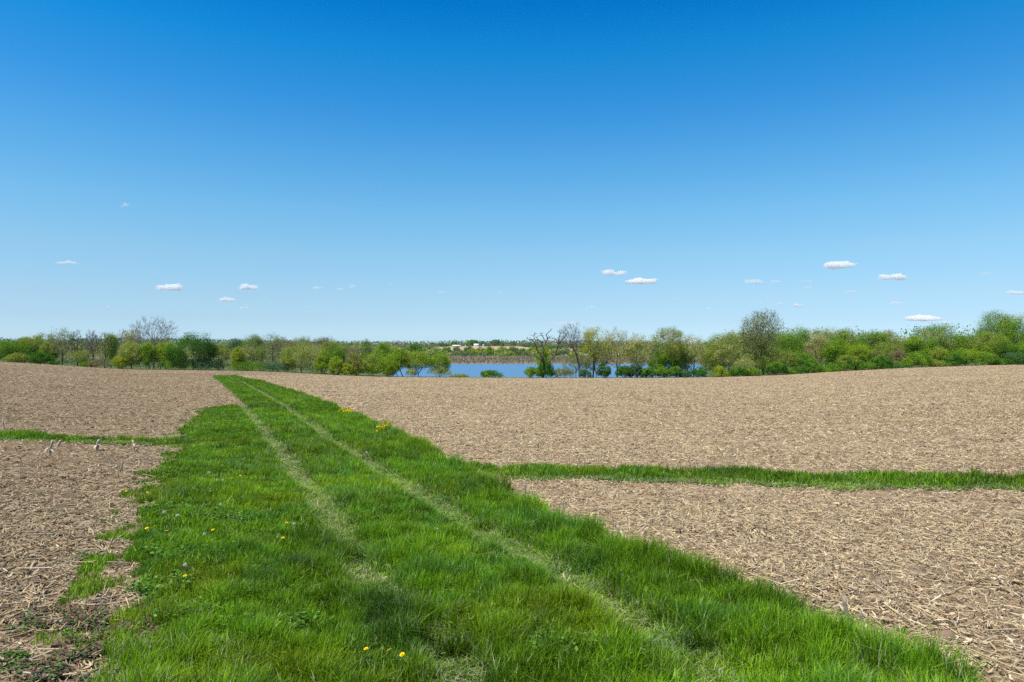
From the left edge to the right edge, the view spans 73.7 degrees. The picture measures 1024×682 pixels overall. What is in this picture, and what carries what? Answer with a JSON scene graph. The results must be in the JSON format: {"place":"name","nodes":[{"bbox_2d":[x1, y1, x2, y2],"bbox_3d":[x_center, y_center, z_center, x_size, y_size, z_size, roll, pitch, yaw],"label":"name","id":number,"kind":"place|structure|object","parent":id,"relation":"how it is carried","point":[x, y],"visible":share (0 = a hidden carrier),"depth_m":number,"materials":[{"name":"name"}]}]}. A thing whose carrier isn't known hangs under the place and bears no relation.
{"place":"outdoors","nodes":[
{"label":"outdoors","id":0,"kind":"place"},
{"bbox_2d":[0,362,1023,681],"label":"crop field","id":1,"kind":"structure","parent":0,"point":[570,490],"depth_m":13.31,"materials":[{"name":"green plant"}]},
{"bbox_2d":[0,457,909,681],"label":"weeds","id":2,"kind":"object","parent":1,"relation":"on","point":[51,671],"visible":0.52,"depth_m":5.38,"materials":[{"name":"green plant"}]},
{"bbox_2d":[0,362,1023,681],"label":"corn residue","id":3,"kind":"object","parent":1,"relation":"on","point":[88,532],"visible":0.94,"depth_m":15.30,"materials":[{"name":"plant"}]},
{"bbox_2d":[0,378,1023,681],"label":"soil clods","id":4,"kind":"object","parent":1,"relation":"on","point":[946,634],"visible":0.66,"depth_m":11.66,"materials":[{"name":"brown soil"}]},
{"bbox_2d":[830,593,848,627],"bbox_3d":[2.714,2.222,5.617,0.131,0.318,0.152,0,0,-28],"label":"corn stalk stub","id":5,"kind":"object","parent":1,"relation":"on","point":[844,608],"visible":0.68,"depth_m":5.55,"materials":[{"name":"beige plant"}]},
{"bbox_2d":[0,342,1023,377],"bbox_3d":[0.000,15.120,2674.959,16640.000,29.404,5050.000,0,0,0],"label":"ground","id":6,"kind":"structure","parent":0,"point":[451,348],"depth_m":239.48,"materials":[{"name":"soil"}]},
{"bbox_2d":[1,352,29,362],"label":"bush","id":7,"kind":"object","parent":6,"relation":"on","point":[17,357],"visible":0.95,"depth_m":182.80,"materials":[{"name":"green plant"}]},
{"bbox_2d":[0,339,31,358],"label":"deciduous tree","id":8,"kind":"object","parent":6,"relation":"on","point":[7,349],"visible":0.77,"depth_m":188.66,"materials":[{"name":"green plant"}]},
{"bbox_2d":[9,335,46,362],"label":"deciduous tree","id":9,"kind":"object","parent":6,"relation":"on","point":[35,344],"visible":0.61,"depth_m":193.86,"materials":[{"name":"green plant"}]},
{"bbox_2d":[28,351,55,363],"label":"bush","id":10,"kind":"object","parent":6,"relation":"on","point":[39,358],"visible":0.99,"depth_m":183.32,"materials":[{"name":"green plant"}]},
{"bbox_2d":[38,340,61,361],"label":"deciduous tree","id":11,"kind":"object","parent":6,"relation":"on","point":[45,348],"visible":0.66,"depth_m":189.21,"materials":[{"name":"green plant"}]},
{"bbox_2d":[45,328,75,364],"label":"deciduous tree","id":12,"kind":"object","parent":6,"relation":"on","point":[59,333],"visible":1,"depth_m":187.74,"materials":[{"name":"green plant"}]},
{"bbox_2d":[67,329,87,365],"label":"deciduous tree","id":13,"kind":"object","parent":6,"relation":"on","point":[77,340],"visible":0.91,"depth_m":189.29,"materials":[{"name":"green plant"}]},
{"bbox_2d":[70,350,89,363],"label":"deciduous tree","id":14,"kind":"object","parent":6,"relation":"on","point":[80,357],"visible":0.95,"depth_m":185.53,"materials":[{"name":"green plant"}]},
{"bbox_2d":[85,330,99,360],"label":"bare tree","id":15,"kind":"object","parent":6,"relation":"on","point":[90,343],"visible":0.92,"depth_m":204.98,"materials":[{"name":"grey plant"}]},
{"bbox_2d":[96,331,115,367],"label":"deciduous tree","id":16,"kind":"object","parent":6,"relation":"on","point":[103,343],"visible":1,"depth_m":187.03,"materials":[{"name":"green plant"}]},
{"bbox_2d":[101,331,119,367],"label":"deciduous tree","id":17,"kind":"object","parent":6,"relation":"on","point":[112,353],"visible":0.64,"depth_m":194.67,"materials":[{"name":"green plant"}]},
{"bbox_2d":[110,355,128,368],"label":"bush","id":18,"kind":"object","parent":6,"relation":"on","point":[118,361],"visible":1,"depth_m":184.04,"materials":[{"name":"green plant"}]},
{"bbox_2d":[117,341,142,368],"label":"deciduous tree","id":19,"kind":"object","parent":6,"relation":"on","point":[131,355],"visible":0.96,"depth_m":185.60,"materials":[{"name":"green plant"}]},
{"bbox_2d":[137,341,161,368],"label":"deciduous tree","id":20,"kind":"object","parent":6,"relation":"on","point":[147,349],"visible":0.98,"depth_m":186.79,"materials":[{"name":"green plant"}]},
{"bbox_2d":[124,315,180,368],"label":"bare tree","id":21,"kind":"object","parent":6,"relation":"on","point":[147,330],"visible":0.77,"depth_m":195.83,"materials":[{"name":"grey plant"}]},
{"bbox_2d":[0,353,327,373],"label":"undergrowth","id":22,"kind":"object","parent":6,"relation":"on","point":[68,361],"visible":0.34,"depth_m":189.86,"materials":[{"name":"green plant"}]},
{"bbox_2d":[0,337,327,370],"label":"thicket","id":23,"kind":"object","parent":6,"relation":"on","point":[98,346],"visible":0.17,"depth_m":258.69,"materials":[{"name":"green plant"}]},
{"bbox_2d":[153,340,175,367],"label":"deciduous tree","id":24,"kind":"object","parent":6,"relation":"on","point":[161,347],"visible":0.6,"depth_m":187.97,"materials":[{"name":"green plant"}]},
{"bbox_2d":[162,330,220,369],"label":"deciduous tree","id":25,"kind":"object","parent":6,"relation":"on","point":[210,351],"visible":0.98,"depth_m":183.52,"materials":[{"name":"green plant"}]},
{"bbox_2d":[189,358,225,369],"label":"bush","id":26,"kind":"object","parent":6,"relation":"on","point":[213,364],"visible":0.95,"depth_m":184.82,"materials":[{"name":"green plant"}]},
{"bbox_2d":[214,343,232,362],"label":"deciduous tree","id":27,"kind":"object","parent":6,"relation":"on","point":[225,350],"visible":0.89,"depth_m":189.38,"materials":[{"name":"green plant"}]},
{"bbox_2d":[223,337,244,358],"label":"deciduous tree","id":28,"kind":"object","parent":6,"relation":"on","point":[235,343],"visible":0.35,"depth_m":298.05,"materials":[{"name":"green plant"}]},
{"bbox_2d":[230,346,245,370],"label":"deciduous tree","id":29,"kind":"object","parent":6,"relation":"on","point":[239,357],"visible":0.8,"depth_m":185.29,"materials":[{"name":"green plant"}]},
{"bbox_2d":[230,360,270,370],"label":"bush","id":30,"kind":"object","parent":6,"relation":"on","point":[244,366],"visible":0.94,"depth_m":184.61,"materials":[{"name":"green plant"}]},
{"bbox_2d":[241,334,268,361],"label":"deciduous tree","id":31,"kind":"object","parent":6,"relation":"on","point":[257,339],"visible":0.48,"depth_m":263.87,"materials":[{"name":"green plant"}]},
{"bbox_2d":[260,332,286,362],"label":"deciduous tree","id":32,"kind":"object","parent":6,"relation":"on","point":[273,349],"visible":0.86,"depth_m":193.93,"materials":[{"name":"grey plant"}]},
{"bbox_2d":[264,360,289,371],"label":"bush","id":33,"kind":"object","parent":6,"relation":"on","point":[275,365],"visible":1,"depth_m":184.34,"materials":[{"name":"green plant"}]},
{"bbox_2d":[278,339,322,372],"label":"deciduous tree","id":34,"kind":"object","parent":6,"relation":"on","point":[303,353],"visible":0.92,"depth_m":187.74,"materials":[{"name":"green plant"}]},
{"bbox_2d":[312,348,333,373],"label":"bush","id":35,"kind":"object","parent":6,"relation":"on","point":[322,361],"visible":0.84,"depth_m":185.47,"materials":[{"name":"green plant"}]},
{"bbox_2d":[319,339,350,356],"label":"deciduous tree","id":36,"kind":"object","parent":6,"relation":"on","point":[328,346],"visible":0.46,"depth_m":288.56,"materials":[{"name":"green plant"}]},
{"bbox_2d":[327,355,343,374],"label":"bush","id":37,"kind":"object","parent":6,"relation":"on","point":[335,365],"visible":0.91,"depth_m":183.76,"materials":[{"name":"green plant"}]},
{"bbox_2d":[328,346,346,363],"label":"deciduous tree","id":38,"kind":"object","parent":6,"relation":"on","point":[337,352],"visible":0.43,"depth_m":223.66,"materials":[{"name":"green plant"}]},
{"bbox_2d":[340,361,357,375],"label":"bush","id":39,"kind":"object","parent":6,"relation":"on","point":[346,367],"visible":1,"depth_m":183.56,"materials":[{"name":"green plant"}]},
{"bbox_2d":[344,352,366,375],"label":"deciduous tree","id":40,"kind":"object","parent":6,"relation":"on","point":[351,357],"visible":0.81,"depth_m":185.48,"materials":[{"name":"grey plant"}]},
{"bbox_2d":[359,353,384,375],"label":"deciduous tree","id":41,"kind":"object","parent":6,"relation":"on","point":[371,359],"visible":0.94,"depth_m":185.44,"materials":[{"name":"green plant"}]},
{"bbox_2d":[373,341,391,357],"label":"deciduous tree","id":42,"kind":"object","parent":6,"relation":"on","point":[382,348],"visible":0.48,"depth_m":299.39,"materials":[{"name":"green plant"}]},
{"bbox_2d":[378,353,400,376],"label":"deciduous tree","id":43,"kind":"object","parent":6,"relation":"on","point":[393,368],"visible":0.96,"depth_m":184.25,"materials":[{"name":"green plant"}]},
{"bbox_2d":[387,347,408,375],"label":"deciduous tree","id":44,"kind":"object","parent":6,"relation":"on","point":[400,354],"visible":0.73,"depth_m":186.77,"materials":[{"name":"green plant"}]},
{"bbox_2d":[400,350,431,375],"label":"deciduous tree","id":45,"kind":"object","parent":6,"relation":"on","point":[416,357],"visible":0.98,"depth_m":185.92,"materials":[{"name":"green plant"}]},
{"bbox_2d":[426,365,450,376],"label":"bush","id":46,"kind":"object","parent":6,"relation":"on","point":[444,371],"visible":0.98,"depth_m":185.37,"materials":[{"name":"green plant"}]},
{"bbox_2d":[428,353,450,375],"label":"deciduous tree","id":47,"kind":"object","parent":6,"relation":"on","point":[433,361],"visible":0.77,"depth_m":186.90,"materials":[{"name":"green plant"}]},
{"bbox_2d":[0,337,900,354],"bbox_3d":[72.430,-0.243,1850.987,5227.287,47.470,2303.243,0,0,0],"label":"woods","id":48,"kind":"object","parent":6,"relation":"on","point":[374,344],"visible":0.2,"depth_m":1576.23,"materials":[{"name":"green plant"}]},
{"bbox_2d":[480,370,502,377],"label":"bush","id":49,"kind":"object","parent":6,"relation":"on","point":[487,373],"visible":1,"depth_m":183.21,"materials":[{"name":"green plant"}]},
{"bbox_2d":[268,355,772,363],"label":"reed bed","id":50,"kind":"object","parent":6,"relation":"on","point":[477,358],"visible":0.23,"depth_m":509.58,"materials":[{"name":"plant"}]},
{"bbox_2d":[524,330,566,377],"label":"dead tree","id":51,"kind":"object","parent":6,"relation":"on","point":[542,358],"visible":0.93,"depth_m":185.45,"materials":[{"name":"grey plant"}]},
{"bbox_2d":[536,361,556,376],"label":"bush","id":52,"kind":"object","parent":6,"relation":"on","point":[547,370],"visible":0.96,"depth_m":184.24,"materials":[{"name":"green plant"}]},
{"bbox_2d":[553,367,574,377],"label":"bush","id":53,"kind":"object","parent":6,"relation":"on","point":[562,371],"visible":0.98,"depth_m":183.87,"materials":[{"name":"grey plant"}]},
{"bbox_2d":[559,323,589,376],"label":"bare tree","id":54,"kind":"object","parent":6,"relation":"on","point":[573,350],"visible":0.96,"depth_m":187.68,"materials":[{"name":"grey plant"}]},
{"bbox_2d":[560,355,591,373],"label":"deciduous tree","id":55,"kind":"object","parent":6,"relation":"on","point":[582,363],"visible":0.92,"depth_m":190.71,"materials":[{"name":"green plant"}]},
{"bbox_2d":[580,326,609,376],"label":"deciduous tree","id":56,"kind":"object","parent":6,"relation":"on","point":[594,353],"visible":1,"depth_m":187.38,"materials":[{"name":"green plant"}]},
{"bbox_2d":[596,363,610,376],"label":"bush","id":57,"kind":"object","parent":6,"relation":"on","point":[604,371],"visible":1,"depth_m":184.81,"materials":[{"name":"green plant"}]},
{"bbox_2d":[600,327,634,376],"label":"deciduous tree","id":58,"kind":"object","parent":6,"relation":"on","point":[618,346],"visible":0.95,"depth_m":188.70,"materials":[{"name":"green plant"}]},
{"bbox_2d":[615,365,631,377],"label":"bush","id":59,"kind":"object","parent":6,"relation":"on","point":[621,370],"visible":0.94,"depth_m":184.57,"materials":[{"name":"green plant"}]},
{"bbox_2d":[629,363,641,376],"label":"bush","id":60,"kind":"object","parent":6,"relation":"on","point":[636,370],"visible":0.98,"depth_m":184.73,"materials":[{"name":"green plant"}]},
{"bbox_2d":[623,332,650,376],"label":"deciduous tree","id":61,"kind":"object","parent":6,"relation":"on","point":[636,345],"visible":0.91,"depth_m":188.37,"materials":[{"name":"green plant"}]},
{"bbox_2d":[640,366,654,377],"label":"bush","id":62,"kind":"object","parent":6,"relation":"on","point":[646,372],"visible":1,"depth_m":184.04,"materials":[{"name":"green plant"}]},
{"bbox_2d":[653,367,670,377],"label":"bush","id":63,"kind":"object","parent":6,"relation":"on","point":[659,371],"visible":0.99,"depth_m":183.68,"materials":[{"name":"green plant"}]},
{"bbox_2d":[646,350,679,376],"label":"deciduous tree","id":64,"kind":"object","parent":6,"relation":"on","point":[666,358],"visible":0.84,"depth_m":188.18,"materials":[{"name":"green plant"}]},
{"bbox_2d":[648,326,689,366],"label":"deciduous tree","id":65,"kind":"object","parent":6,"relation":"on","point":[674,333],"visible":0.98,"depth_m":187.95,"materials":[{"name":"green plant"}]},
{"bbox_2d":[671,345,695,371],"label":"deciduous tree","id":66,"kind":"object","parent":6,"relation":"on","point":[683,363],"visible":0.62,"depth_m":189.06,"materials":[{"name":"green plant"}]},
{"bbox_2d":[680,334,707,376],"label":"deciduous tree","id":67,"kind":"object","parent":6,"relation":"on","point":[700,345],"visible":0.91,"depth_m":189.07,"materials":[{"name":"green plant"}]},
{"bbox_2d":[696,336,728,373],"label":"deciduous tree","id":68,"kind":"object","parent":6,"relation":"on","point":[706,360],"visible":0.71,"depth_m":213.54,"materials":[{"name":"green plant"}]},
{"bbox_2d":[712,329,740,370],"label":"deciduous tree","id":69,"kind":"object","parent":6,"relation":"on","point":[726,353],"visible":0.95,"depth_m":195.92,"materials":[{"name":"green plant"}]},
{"bbox_2d":[728,366,750,376],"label":"bush","id":70,"kind":"object","parent":6,"relation":"on","point":[739,371],"visible":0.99,"depth_m":183.39,"materials":[{"name":"green plant"}]},
{"bbox_2d":[719,329,759,366],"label":"deciduous tree","id":71,"kind":"object","parent":6,"relation":"on","point":[735,345],"visible":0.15,"depth_m":234.01,"materials":[{"name":"green plant"}]},
{"bbox_2d":[732,357,753,368],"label":"bush","id":72,"kind":"object","parent":6,"relation":"on","point":[742,362],"visible":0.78,"depth_m":187.77,"materials":[{"name":"plant"}]},
{"bbox_2d":[734,309,785,374],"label":"deciduous tree","id":73,"kind":"object","parent":6,"relation":"on","point":[759,332],"visible":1,"depth_m":191.05,"materials":[{"name":"green plant"}]},
{"bbox_2d":[738,340,787,370],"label":"deciduous tree","id":74,"kind":"object","parent":6,"relation":"on","point":[765,358],"visible":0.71,"depth_m":190.92,"materials":[{"name":"green plant"}]},
{"bbox_2d":[764,361,788,374],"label":"bush","id":75,"kind":"object","parent":6,"relation":"on","point":[774,367],"visible":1,"depth_m":183.27,"materials":[{"name":"green plant"}]},
{"bbox_2d":[768,349,797,373],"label":"deciduous tree","id":76,"kind":"object","parent":6,"relation":"on","point":[783,359],"visible":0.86,"depth_m":189.64,"materials":[{"name":"green plant"}]},
{"bbox_2d":[773,324,814,364],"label":"deciduous tree","id":77,"kind":"object","parent":6,"relation":"on","point":[794,344],"visible":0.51,"depth_m":203.70,"materials":[{"name":"green plant"}]},
{"bbox_2d":[785,350,815,368],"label":"deciduous tree","id":78,"kind":"object","parent":6,"relation":"on","point":[803,357],"visible":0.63,"depth_m":191.02,"materials":[{"name":"green plant"}]},
{"bbox_2d":[801,360,822,372],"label":"bush","id":79,"kind":"object","parent":6,"relation":"on","point":[813,366],"visible":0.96,"depth_m":183.26,"materials":[{"name":"green plant"}]},
{"bbox_2d":[796,328,834,361],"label":"deciduous tree","id":80,"kind":"object","parent":6,"relation":"on","point":[813,333],"visible":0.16,"depth_m":249.28,"materials":[{"name":"green plant"}]},
{"bbox_2d":[802,335,830,362],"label":"deciduous tree","id":81,"kind":"object","parent":6,"relation":"on","point":[816,348],"visible":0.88,"depth_m":196.83,"materials":[{"name":"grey plant"}]},
{"bbox_2d":[818,362,846,371],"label":"bush","id":82,"kind":"object","parent":6,"relation":"on","point":[831,368],"visible":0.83,"depth_m":183.58,"materials":[{"name":"green plant"}]},
{"bbox_2d":[817,336,850,365],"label":"deciduous tree","id":83,"kind":"object","parent":6,"relation":"on","point":[834,351],"visible":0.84,"depth_m":193.12,"materials":[{"name":"green plant"}]},
{"bbox_2d":[827,328,869,348],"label":"deciduous tree","id":84,"kind":"object","parent":6,"relation":"on","point":[847,335],"visible":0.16,"depth_m":214.96,"materials":[{"name":"green plant"}]},
{"bbox_2d":[836,355,863,370],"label":"bush","id":85,"kind":"object","parent":6,"relation":"on","point":[847,361],"visible":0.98,"depth_m":183.33,"materials":[{"name":"green plant"}]},
{"bbox_2d":[839,342,875,362],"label":"deciduous tree","id":86,"kind":"object","parent":6,"relation":"on","point":[859,352],"visible":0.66,"depth_m":189.74,"materials":[{"name":"green plant"}]},
{"bbox_2d":[710,323,1022,373],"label":"thicket","id":87,"kind":"object","parent":6,"relation":"on","point":[966,330],"visible":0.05,"depth_m":231.23,"materials":[{"name":"green plant"}]},
{"bbox_2d":[849,329,891,356],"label":"deciduous tree","id":88,"kind":"object","parent":6,"relation":"on","point":[875,338],"visible":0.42,"depth_m":208.24,"materials":[{"name":"green plant"}]},
{"bbox_2d":[870,355,894,368],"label":"bush","id":89,"kind":"object","parent":6,"relation":"on","point":[882,361],"visible":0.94,"depth_m":183.23,"materials":[{"name":"green plant"}]},
{"bbox_2d":[873,342,899,361],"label":"deciduous tree","id":90,"kind":"object","parent":6,"relation":"on","point":[885,349],"visible":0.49,"depth_m":195.62,"materials":[{"name":"green plant"}]},
{"bbox_2d":[879,329,907,357],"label":"deciduous tree","id":91,"kind":"object","parent":6,"relation":"on","point":[895,341],"visible":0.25,"depth_m":223.64,"materials":[{"name":"green plant"}]},
{"bbox_2d":[887,346,906,361],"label":"bush","id":92,"kind":"object","parent":6,"relation":"on","point":[898,356],"visible":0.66,"depth_m":188.32,"materials":[{"name":"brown plant"}]},
{"bbox_2d":[902,351,935,366],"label":"bush","id":93,"kind":"object","parent":6,"relation":"on","point":[921,359],"visible":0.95,"depth_m":183.56,"materials":[{"name":"green plant"}]},
{"bbox_2d":[902,335,938,366],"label":"deciduous tree","id":94,"kind":"object","parent":6,"relation":"on","point":[913,344],"visible":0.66,"depth_m":191.89,"materials":[{"name":"green plant"}]},
{"bbox_2d":[920,345,947,360],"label":"deciduous tree","id":95,"kind":"object","parent":6,"relation":"on","point":[940,352],"visible":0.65,"depth_m":188.11,"materials":[{"name":"green plant"}]},
{"bbox_2d":[906,322,967,352],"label":"deciduous tree","id":96,"kind":"object","parent":6,"relation":"on","point":[938,332],"visible":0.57,"depth_m":195.65,"materials":[{"name":"green plant"}]},
{"bbox_2d":[941,351,968,365],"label":"bush","id":97,"kind":"object","parent":6,"relation":"on","point":[957,358],"visible":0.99,"depth_m":183.26,"materials":[{"name":"green plant"}]},
{"bbox_2d":[939,334,988,365],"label":"deciduous tree","id":98,"kind":"object","parent":6,"relation":"on","point":[970,340],"visible":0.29,"depth_m":198.41,"materials":[{"name":"green plant"}]},
{"bbox_2d":[965,351,1001,364],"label":"bush","id":99,"kind":"object","parent":6,"relation":"on","point":[978,357],"visible":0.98,"depth_m":183.36,"materials":[{"name":"green plant"}]},
{"bbox_2d":[971,330,1011,364],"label":"deciduous tree","id":100,"kind":"object","parent":6,"relation":"on","point":[992,342],"visible":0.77,"depth_m":191.24,"materials":[{"name":"green plant"}]},
{"bbox_2d":[973,308,1018,344],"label":"deciduous tree","id":101,"kind":"object","parent":6,"relation":"on","point":[995,318],"visible":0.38,"depth_m":204.37,"materials":[{"name":"green plant"}]},
{"bbox_2d":[989,312,1023,345],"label":"deciduous tree","id":102,"kind":"object","parent":6,"relation":"on","point":[1013,335],"visible":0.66,"depth_m":199.09,"materials":[{"name":"green plant"}]},
{"bbox_2d":[995,341,1023,357],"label":"deciduous tree","id":103,"kind":"object","parent":6,"relation":"on","point":[1011,347],"visible":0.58,"depth_m":187.86,"materials":[{"name":"green plant"}]},
{"bbox_2d":[1003,352,1023,364],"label":"bush","id":104,"kind":"object","parent":6,"relation":"on","point":[1018,358],"visible":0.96,"depth_m":183.57,"materials":[{"name":"green plant"}]},
{"bbox_2d":[0,0,1023,343],"label":"sky","id":105,"kind":"structure","parent":0,"point":[346,170],"materials":[{"name":"blue"}]},
{"bbox_2d":[391,364,710,376],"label":"lake","id":106,"kind":"structure","parent":0,"point":[505,370],"depth_m":316.19,"materials":[{"name":"blue liquid"}]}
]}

